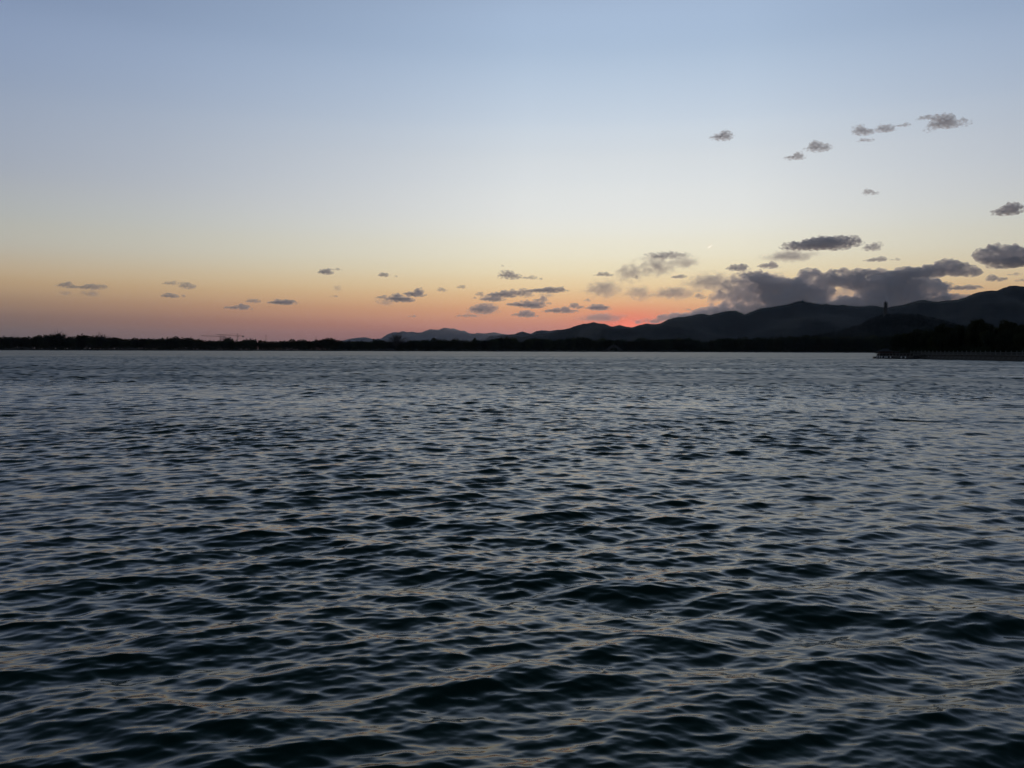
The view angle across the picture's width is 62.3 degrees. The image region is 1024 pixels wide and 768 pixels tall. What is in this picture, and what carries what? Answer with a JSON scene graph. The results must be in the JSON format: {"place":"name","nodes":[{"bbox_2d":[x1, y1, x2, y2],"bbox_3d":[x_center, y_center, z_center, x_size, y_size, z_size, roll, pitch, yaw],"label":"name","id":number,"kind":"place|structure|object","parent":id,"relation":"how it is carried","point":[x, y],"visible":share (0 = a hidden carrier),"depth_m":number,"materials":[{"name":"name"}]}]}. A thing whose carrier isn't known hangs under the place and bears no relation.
{"place":"outdoors","nodes":[
{"label":"outdoors","id":0,"kind":"place"},
{"bbox_2d":[178,349,612,350],"bbox_3d":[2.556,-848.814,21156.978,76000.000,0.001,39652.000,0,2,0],"label":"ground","id":1,"kind":"structure","parent":0,"point":[346,349],"depth_m":4794.59,"materials":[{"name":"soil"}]},
{"bbox_2d":[370,338,379,348],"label":"shore tree","id":2,"kind":"object","parent":1,"relation":"on","point":[377,341],"visible":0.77,"depth_m":1374.32,"materials":[{"name":"black plant"}]},
{"bbox_2d":[328,328,506,349],"bbox_3d":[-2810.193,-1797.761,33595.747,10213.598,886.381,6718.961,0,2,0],"label":"distant mountains","id":3,"kind":"structure","parent":1,"relation":"on","point":[447,334],"depth_m":33209.76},
{"bbox_2d":[551,339,559,348],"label":"shore tree","id":4,"kind":"object","parent":1,"relation":"on","point":[557,344],"visible":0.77,"depth_m":1387.52,"materials":[{"name":"black plant"}]},
{"bbox_2d":[0,349,879,352],"bbox_3d":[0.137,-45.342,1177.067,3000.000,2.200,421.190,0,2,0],"label":"lake bank","id":5,"kind":"structure","parent":0,"point":[449,350],"depth_m":1317.20,"materials":[{"name":"soil"}]},
{"bbox_2d":[0,335,12,347],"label":"shore tree","id":6,"kind":"object","parent":5,"relation":"on","point":[6,341],"visible":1,"depth_m":1249.11,"materials":[{"name":"black plant"}]},
{"bbox_2d":[9,334,24,346],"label":"shore tree","id":7,"kind":"object","parent":5,"relation":"on","point":[14,339],"visible":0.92,"depth_m":1265.78,"materials":[{"name":"black plant"}]},
{"bbox_2d":[13,337,23,346],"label":"shore tree","id":8,"kind":"object","parent":5,"relation":"on","point":[18,342],"visible":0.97,"depth_m":1267.54,"materials":[{"name":"black plant"}]},
{"bbox_2d":[8,347,34,349],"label":"humped bridge","id":9,"kind":"structure","parent":5,"relation":"on","point":[24,348],"depth_m":1233.89,"materials":[{"name":"stone"}]},
{"bbox_2d":[20,337,28,346],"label":"shore tree","id":10,"kind":"object","parent":5,"relation":"on","point":[25,338],"visible":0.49,"depth_m":1269.75,"materials":[{"name":"black plant"}]},
{"bbox_2d":[43,334,63,348],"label":"shore tree","id":11,"kind":"object","parent":5,"relation":"on","point":[46,337],"visible":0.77,"depth_m":1268.49,"materials":[{"name":"black plant"}]},
{"bbox_2d":[49,330,66,348],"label":"bare tree","id":12,"kind":"object","parent":5,"relation":"on","point":[59,337],"visible":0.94,"depth_m":1270.98,"materials":[{"name":"black plant"}]},
{"bbox_2d":[49,334,70,347],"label":"shore tree","id":13,"kind":"object","parent":5,"relation":"on","point":[56,341],"visible":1,"depth_m":1266.92,"materials":[{"name":"black plant"}]},
{"bbox_2d":[64,336,72,347],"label":"shore tree","id":14,"kind":"object","parent":5,"relation":"on","point":[66,339],"visible":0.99,"depth_m":1272.24,"materials":[{"name":"black plant"}]},
{"bbox_2d":[67,337,77,347],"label":"shore tree","id":15,"kind":"object","parent":5,"relation":"on","point":[71,340],"visible":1,"depth_m":1274.25,"materials":[{"name":"black plant"}]},
{"bbox_2d":[75,333,88,347],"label":"shore tree","id":16,"kind":"object","parent":5,"relation":"on","point":[80,338],"visible":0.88,"depth_m":1282.63,"materials":[{"name":"black plant"}]},
{"bbox_2d":[86,336,96,347],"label":"shore tree","id":17,"kind":"object","parent":5,"relation":"on","point":[87,340],"visible":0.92,"depth_m":1277.52,"materials":[{"name":"black plant"}]},
{"bbox_2d":[87,337,99,347],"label":"shore tree","id":18,"kind":"object","parent":5,"relation":"on","point":[95,344],"visible":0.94,"depth_m":1276.67,"materials":[{"name":"black plant"}]},
{"bbox_2d":[96,335,110,347],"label":"shore tree","id":19,"kind":"object","parent":5,"relation":"on","point":[100,340],"visible":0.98,"depth_m":1279.84,"materials":[{"name":"black plant"}]},
{"bbox_2d":[95,332,111,345],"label":"bare tree","id":20,"kind":"object","parent":5,"relation":"on","point":[100,337],"visible":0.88,"depth_m":1285.08,"materials":[{"name":"black plant"}]},
{"bbox_2d":[102,339,110,347],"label":"shore tree","id":21,"kind":"object","parent":5,"relation":"on","point":[104,346],"visible":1,"depth_m":1281.22,"materials":[{"name":"black plant"}]},
{"bbox_2d":[108,337,118,348],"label":"shore tree","id":22,"kind":"object","parent":5,"relation":"on","point":[114,343],"visible":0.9,"depth_m":1293.28,"materials":[{"name":"black plant"}]},
{"bbox_2d":[109,338,122,347],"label":"shore tree","id":23,"kind":"object","parent":5,"relation":"on","point":[119,340],"visible":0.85,"depth_m":1303.85,"materials":[{"name":"black plant"}]},
{"bbox_2d":[122,339,130,347],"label":"shore tree","id":24,"kind":"object","parent":5,"relation":"on","point":[125,342],"visible":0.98,"depth_m":1305.43,"materials":[{"name":"black plant"}]},
{"bbox_2d":[131,338,137,346],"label":"shore tree","id":25,"kind":"object","parent":5,"relation":"on","point":[132,339],"visible":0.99,"depth_m":1306.83,"materials":[{"name":"black plant"}]},
{"bbox_2d":[137,338,146,347],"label":"shore tree","id":26,"kind":"object","parent":5,"relation":"on","point":[141,342],"visible":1,"depth_m":1301.28,"materials":[{"name":"black plant"}]},
{"bbox_2d":[145,339,158,347],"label":"shore tree","id":27,"kind":"object","parent":5,"relation":"on","point":[151,343],"visible":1,"depth_m":1297.68,"materials":[{"name":"black plant"}]},
{"bbox_2d":[157,338,165,347],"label":"shore tree","id":28,"kind":"object","parent":5,"relation":"on","point":[159,343],"visible":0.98,"depth_m":1315.61,"materials":[{"name":"black plant"}]},
{"bbox_2d":[155,337,169,348],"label":"shore tree","id":29,"kind":"object","parent":5,"relation":"on","point":[163,343],"visible":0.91,"depth_m":1317.40,"materials":[{"name":"black plant"}]},
{"bbox_2d":[165,337,178,347],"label":"shore tree","id":30,"kind":"object","parent":5,"relation":"on","point":[172,341],"visible":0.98,"depth_m":1320.15,"materials":[{"name":"black plant"}]},
{"bbox_2d":[178,337,188,347],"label":"shore tree","id":31,"kind":"object","parent":5,"relation":"on","point":[182,340],"visible":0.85,"depth_m":1336.85,"materials":[{"name":"black plant"}]},
{"bbox_2d":[199,340,211,348],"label":"shore tree","id":32,"kind":"object","parent":5,"relation":"on","point":[206,344],"visible":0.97,"depth_m":1325.18,"materials":[{"name":"black plant"}]},
{"bbox_2d":[219,340,227,348],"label":"shore tree","id":33,"kind":"object","parent":5,"relation":"on","point":[224,345],"visible":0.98,"depth_m":1321.92,"materials":[{"name":"black plant"}]},
{"bbox_2d":[223,337,232,342],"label":"shore tree","id":34,"kind":"object","parent":5,"relation":"on","point":[228,339],"visible":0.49,"depth_m":1338.91,"materials":[{"name":"black plant"}]},
{"bbox_2d":[226,341,235,349],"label":"shore tree","id":35,"kind":"object","parent":5,"relation":"on","point":[229,344],"visible":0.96,"depth_m":1321.66,"materials":[{"name":"black plant"}]},
{"bbox_2d":[231,340,241,349],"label":"shore tree","id":36,"kind":"object","parent":5,"relation":"on","point":[237,345],"visible":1,"depth_m":1324.23,"materials":[{"name":"black plant"}]},
{"bbox_2d":[241,338,254,348],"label":"shore tree","id":37,"kind":"object","parent":5,"relation":"on","point":[247,345],"visible":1,"depth_m":1326.08,"materials":[{"name":"black plant"}]},
{"bbox_2d":[255,340,261,348],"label":"shore tree","id":38,"kind":"object","parent":5,"relation":"on","point":[259,344],"visible":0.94,"depth_m":1345.77,"materials":[{"name":"black plant"}]},
{"bbox_2d":[262,341,267,347],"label":"shore tree","id":39,"kind":"object","parent":5,"relation":"on","point":[264,343],"visible":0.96,"depth_m":1337.27,"materials":[{"name":"black plant"}]},
{"bbox_2d":[271,341,280,348],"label":"shore tree","id":40,"kind":"object","parent":5,"relation":"on","point":[276,345],"visible":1,"depth_m":1331.98,"materials":[{"name":"black plant"}]},
{"bbox_2d":[279,340,287,349],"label":"shore tree","id":41,"kind":"object","parent":5,"relation":"on","point":[283,344],"visible":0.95,"depth_m":1352.22,"materials":[{"name":"black plant"}]},
{"bbox_2d":[288,339,299,347],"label":"shore tree","id":42,"kind":"object","parent":5,"relation":"on","point":[293,344],"visible":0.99,"depth_m":1338.10,"materials":[{"name":"black plant"}]},
{"bbox_2d":[299,339,308,349],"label":"shore tree","id":43,"kind":"object","parent":5,"relation":"on","point":[303,342],"visible":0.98,"depth_m":1347.14,"materials":[{"name":"black plant"}]},
{"bbox_2d":[311,339,317,349],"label":"shore tree","id":44,"kind":"object","parent":5,"relation":"on","point":[314,344],"visible":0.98,"depth_m":1349.17,"materials":[{"name":"black plant"}]},
{"bbox_2d":[316,340,323,349],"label":"shore tree","id":45,"kind":"object","parent":5,"relation":"on","point":[319,346],"visible":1,"depth_m":1342.34,"materials":[{"name":"black plant"}]},
{"bbox_2d":[321,338,330,347],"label":"shore tree","id":46,"kind":"object","parent":5,"relation":"on","point":[327,344],"visible":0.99,"depth_m":1341.87,"materials":[{"name":"black plant"}]},
{"bbox_2d":[330,339,338,348],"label":"shore tree","id":47,"kind":"object","parent":5,"relation":"on","point":[334,344],"visible":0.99,"depth_m":1340.91,"materials":[{"name":"black plant"}]},
{"bbox_2d":[350,342,357,348],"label":"shore tree","id":48,"kind":"object","parent":5,"relation":"on","point":[353,345],"visible":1,"depth_m":1352.13,"materials":[{"name":"black plant"}]},
{"bbox_2d":[379,340,388,348],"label":"shore tree","id":49,"kind":"object","parent":5,"relation":"on","point":[381,343],"visible":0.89,"depth_m":1364.29,"materials":[{"name":"black plant"}]},
{"bbox_2d":[385,331,408,347],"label":"bare tree","id":50,"kind":"object","parent":5,"relation":"on","point":[396,343],"visible":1,"depth_m":1346.30,"materials":[{"name":"black plant"}]},
{"bbox_2d":[400,341,409,348],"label":"shore tree","id":51,"kind":"object","parent":5,"relation":"on","point":[404,345],"visible":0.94,"depth_m":1357.49,"materials":[{"name":"black plant"}]},
{"bbox_2d":[411,340,418,348],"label":"shore tree","id":52,"kind":"object","parent":5,"relation":"on","point":[414,343],"visible":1,"depth_m":1352.65,"materials":[{"name":"black plant"}]},
{"bbox_2d":[416,340,424,349],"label":"shore tree","id":53,"kind":"object","parent":5,"relation":"on","point":[420,343],"visible":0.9,"depth_m":1359.26,"materials":[{"name":"black plant"}]},
{"bbox_2d":[430,338,442,347],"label":"shore tree","id":54,"kind":"object","parent":5,"relation":"on","point":[436,341],"visible":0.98,"depth_m":1352.15,"materials":[{"name":"black plant"}]},
{"bbox_2d":[431,338,444,349],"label":"shore tree","id":55,"kind":"object","parent":5,"relation":"on","point":[439,345],"visible":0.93,"depth_m":1347.67,"materials":[{"name":"black plant"}]},
{"bbox_2d":[0,346,880,351],"bbox_3d":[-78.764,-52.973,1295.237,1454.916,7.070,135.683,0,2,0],"label":"undergrowth","id":56,"kind":"object","parent":5,"relation":"on","point":[530,349],"visible":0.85,"depth_m":1330.25,"materials":[{"name":"black plant"}]},
{"bbox_2d":[436,339,447,349],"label":"shore tree","id":57,"kind":"object","parent":5,"relation":"on","point":[443,347],"visible":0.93,"depth_m":1355.42,"materials":[{"name":"black plant"}]},
{"bbox_2d":[448,339,457,348],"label":"shore tree","id":58,"kind":"object","parent":5,"relation":"on","point":[453,342],"visible":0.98,"depth_m":1358.10,"materials":[{"name":"black plant"}]},
{"bbox_2d":[459,339,471,348],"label":"shore tree","id":59,"kind":"object","parent":5,"relation":"on","point":[466,345],"visible":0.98,"depth_m":1352.91,"materials":[{"name":"black plant"}]},
{"bbox_2d":[472,337,477,349],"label":"shore tree","id":60,"kind":"object","parent":5,"relation":"on","point":[474,341],"visible":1,"depth_m":1353.67,"materials":[{"name":"black plant"}]},
{"bbox_2d":[481,340,487,348],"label":"shore tree","id":61,"kind":"object","parent":5,"relation":"on","point":[483,345],"visible":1,"depth_m":1363.45,"materials":[{"name":"black plant"}]},
{"bbox_2d":[1,336,970,351],"bbox_3d":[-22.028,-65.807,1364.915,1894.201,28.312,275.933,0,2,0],"label":"shore wood","id":62,"kind":"object","parent":5,"relation":"on","point":[452,348],"visible":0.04,"depth_m":1375.58,"materials":[{"name":"black plant"}]},
{"bbox_2d":[485,340,491,348],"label":"shore tree","id":63,"kind":"object","parent":5,"relation":"on","point":[489,344],"visible":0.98,"depth_m":1365.06,"materials":[{"name":"black plant"}]},
{"bbox_2d":[499,336,512,349],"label":"shore tree","id":64,"kind":"object","parent":5,"relation":"on","point":[502,341],"visible":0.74,"depth_m":1372.52,"materials":[{"name":"black plant"}]},
{"bbox_2d":[510,338,522,349],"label":"shore tree","id":65,"kind":"object","parent":5,"relation":"on","point":[517,344],"visible":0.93,"depth_m":1369.30,"materials":[{"name":"black plant"}]},
{"bbox_2d":[545,338,555,348],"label":"shore tree","id":66,"kind":"object","parent":5,"relation":"on","point":[550,342],"visible":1,"depth_m":1358.39,"materials":[{"name":"black plant"}]},
{"bbox_2d":[565,337,571,348],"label":"shore tree","id":67,"kind":"object","parent":5,"relation":"on","point":[569,342],"visible":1,"depth_m":1364.51,"materials":[{"name":"black plant"}]},
{"bbox_2d":[571,336,575,350],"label":"shore tree","id":68,"kind":"object","parent":5,"relation":"on","point":[573,342],"visible":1,"depth_m":1358.62,"materials":[{"name":"black plant"}]},
{"bbox_2d":[575,336,585,348],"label":"shore tree","id":69,"kind":"object","parent":5,"relation":"on","point":[579,344],"visible":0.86,"depth_m":1363.69,"materials":[{"name":"black plant"}]},
{"bbox_2d":[590,340,598,349],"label":"shore tree","id":70,"kind":"object","parent":5,"relation":"on","point":[593,343],"visible":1,"depth_m":1356.91,"materials":[{"name":"black plant"}]},
{"bbox_2d":[597,338,605,348],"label":"shore tree","id":71,"kind":"object","parent":5,"relation":"on","point":[601,340],"visible":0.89,"depth_m":1375.60,"materials":[{"name":"black plant"}]},
{"bbox_2d":[602,345,627,351],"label":"humped bridge","id":72,"kind":"structure","parent":5,"relation":"on","point":[619,349],"depth_m":1333.14,"materials":[{"name":"stone"}]},
{"bbox_2d":[614,339,625,348],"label":"shore tree","id":73,"kind":"object","parent":5,"relation":"on","point":[616,343],"visible":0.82,"depth_m":1356.04,"materials":[{"name":"black plant"}]},
{"bbox_2d":[639,338,649,348],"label":"shore tree","id":74,"kind":"object","parent":5,"relation":"on","point":[644,346],"visible":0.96,"depth_m":1350.63,"materials":[{"name":"black plant"}]},
{"bbox_2d":[658,339,671,349],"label":"shore tree","id":75,"kind":"object","parent":5,"relation":"on","point":[665,345],"visible":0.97,"depth_m":1342.42,"materials":[{"name":"black plant"}]},
{"bbox_2d":[667,339,674,348],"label":"shore tree","id":76,"kind":"object","parent":5,"relation":"on","point":[671,342],"visible":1,"depth_m":1344.79,"materials":[{"name":"black plant"}]},
{"bbox_2d":[671,339,679,348],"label":"shore tree","id":77,"kind":"object","parent":5,"relation":"on","point":[675,342],"visible":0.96,"depth_m":1348.35,"materials":[{"name":"black plant"}]},
{"bbox_2d":[692,340,699,349],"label":"shore tree","id":78,"kind":"object","parent":5,"relation":"on","point":[696,343],"visible":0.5,"depth_m":1352.92,"materials":[{"name":"black plant"}]},
{"bbox_2d":[708,340,714,349],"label":"shore tree","id":79,"kind":"object","parent":5,"relation":"on","point":[712,346],"visible":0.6,"depth_m":1354.42,"materials":[{"name":"black plant"}]},
{"bbox_2d":[722,338,733,350],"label":"shore tree","id":80,"kind":"object","parent":5,"relation":"on","point":[732,343],"visible":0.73,"depth_m":1341.88,"materials":[{"name":"black plant"}]},
{"bbox_2d":[733,337,739,349],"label":"shore tree","id":81,"kind":"object","parent":5,"relation":"on","point":[735,341],"visible":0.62,"depth_m":1350.01,"materials":[{"name":"black plant"}]},
{"bbox_2d":[753,337,766,350],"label":"shore tree","id":82,"kind":"object","parent":5,"relation":"on","point":[758,339],"visible":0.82,"depth_m":1341.20,"materials":[{"name":"black plant"}]},
{"bbox_2d":[775,338,789,349],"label":"shore tree","id":83,"kind":"object","parent":5,"relation":"on","point":[782,342],"visible":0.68,"depth_m":1331.12,"materials":[{"name":"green plant"}]},
{"bbox_2d":[424,328,472,335],"bbox_3d":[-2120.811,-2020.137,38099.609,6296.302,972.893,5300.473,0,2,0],"label":"faint mountains","id":84,"kind":"structure","parent":0,"point":[430,330],"depth_m":38013.86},
{"bbox_2d":[0,350,1023,767],"bbox_3d":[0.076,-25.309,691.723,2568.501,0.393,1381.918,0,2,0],"label":"lake water","id":85,"kind":"structure","parent":0,"point":[510,558],"depth_m":10.08,"materials":[{"name":"teal liquid"}]},
{"bbox_2d":[878,348,892,353],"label":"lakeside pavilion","id":86,"kind":"structure","parent":85,"relation":"on","point":[884,349],"depth_m":293.65,"materials":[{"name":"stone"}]},
{"bbox_2d":[873,353,919,358],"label":"covered boat","id":87,"kind":"object","parent":85,"relation":"on","point":[894,356],"visible":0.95,"depth_m":270.10,"materials":[{"name":"paint"}]},
{"bbox_2d":[886,354,1023,360],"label":"quay wall","id":88,"kind":"structure","parent":85,"relation":"in","point":[974,357],"depth_m":236.88,"materials":[{"name":"stone"}]},
{"bbox_2d":[910,350,1023,354],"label":"balustrade","id":89,"kind":"object","parent":88,"relation":"on","point":[1000,352],"visible":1,"depth_m":240.12,"materials":[{"name":"stone"}]},
{"bbox_2d":[0,0,1023,348],"label":"sky","id":90,"kind":"structure","parent":0,"point":[279,170],"materials":[{"name":"blue"}]},
{"bbox_2d":[483,330,558,340],"bbox_3d":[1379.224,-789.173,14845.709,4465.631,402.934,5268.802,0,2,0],"label":"foothill ridge","id":91,"kind":"structure","parent":0,"point":[520,334],"depth_m":14776.77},
{"bbox_2d":[464,286,1023,350],"bbox_3d":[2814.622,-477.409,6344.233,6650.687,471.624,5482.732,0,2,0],"label":"mountain ridge","id":92,"kind":"structure","parent":0,"point":[810,319],"depth_m":5804.90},
{"bbox_2d":[782,314,967,351],"bbox_3d":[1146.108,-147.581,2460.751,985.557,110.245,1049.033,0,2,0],"label":"pagoda hill","id":93,"kind":"structure","parent":0,"point":[893,331],"depth_m":2372.43,"materials":[{"name":"black plant"}]},
{"bbox_2d":[883,300,887,315],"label":"pagoda","id":94,"kind":"object","parent":93,"relation":"on","point":[885,308],"visible":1,"depth_m":2460.98,"materials":[{"name":"stone"}]},
{"bbox_2d":[812,312,969,347],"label":"hill forest","id":95,"kind":"object","parent":93,"relation":"on","point":[847,333],"visible":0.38,"depth_m":2383.99,"materials":[{"name":"black plant"}]},
{"label":"promenade","id":96,"kind":"structure","parent":0,"visible":0},
{"bbox_2d":[933,323,946,334],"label":"tree","id":97,"kind":"object","parent":96,"relation":"on","point":[940,328],"visible":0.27,"depth_m":281.76,"materials":[{"name":"black plant"}]},
{"bbox_2d":[881,345,1023,355],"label":"bank shrubs","id":98,"kind":"object","parent":96,"relation":"on","point":[973,349],"visible":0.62,"depth_m":249.55,"materials":[{"name":"black plant"}]},
{"bbox_2d":[949,324,965,351],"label":"tree","id":99,"kind":"object","parent":96,"relation":"on","point":[960,331],"visible":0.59,"depth_m":269.08,"materials":[{"name":"black plant"}]},
{"bbox_2d":[967,317,987,346],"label":"tree","id":100,"kind":"object","parent":96,"relation":"on","point":[978,323],"visible":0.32,"depth_m":262.30,"materials":[{"name":"black plant"}]},
{"bbox_2d":[996,319,1013,346],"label":"tree","id":101,"kind":"object","parent":96,"relation":"on","point":[1005,325],"visible":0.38,"depth_m":245.35,"materials":[{"name":"black plant"}]},
{"bbox_2d":[1012,324,1023,336],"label":"tree","id":102,"kind":"object","parent":96,"relation":"on","point":[1020,329],"visible":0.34,"depth_m":237.00,"materials":[{"name":"black plant"}]}
]}

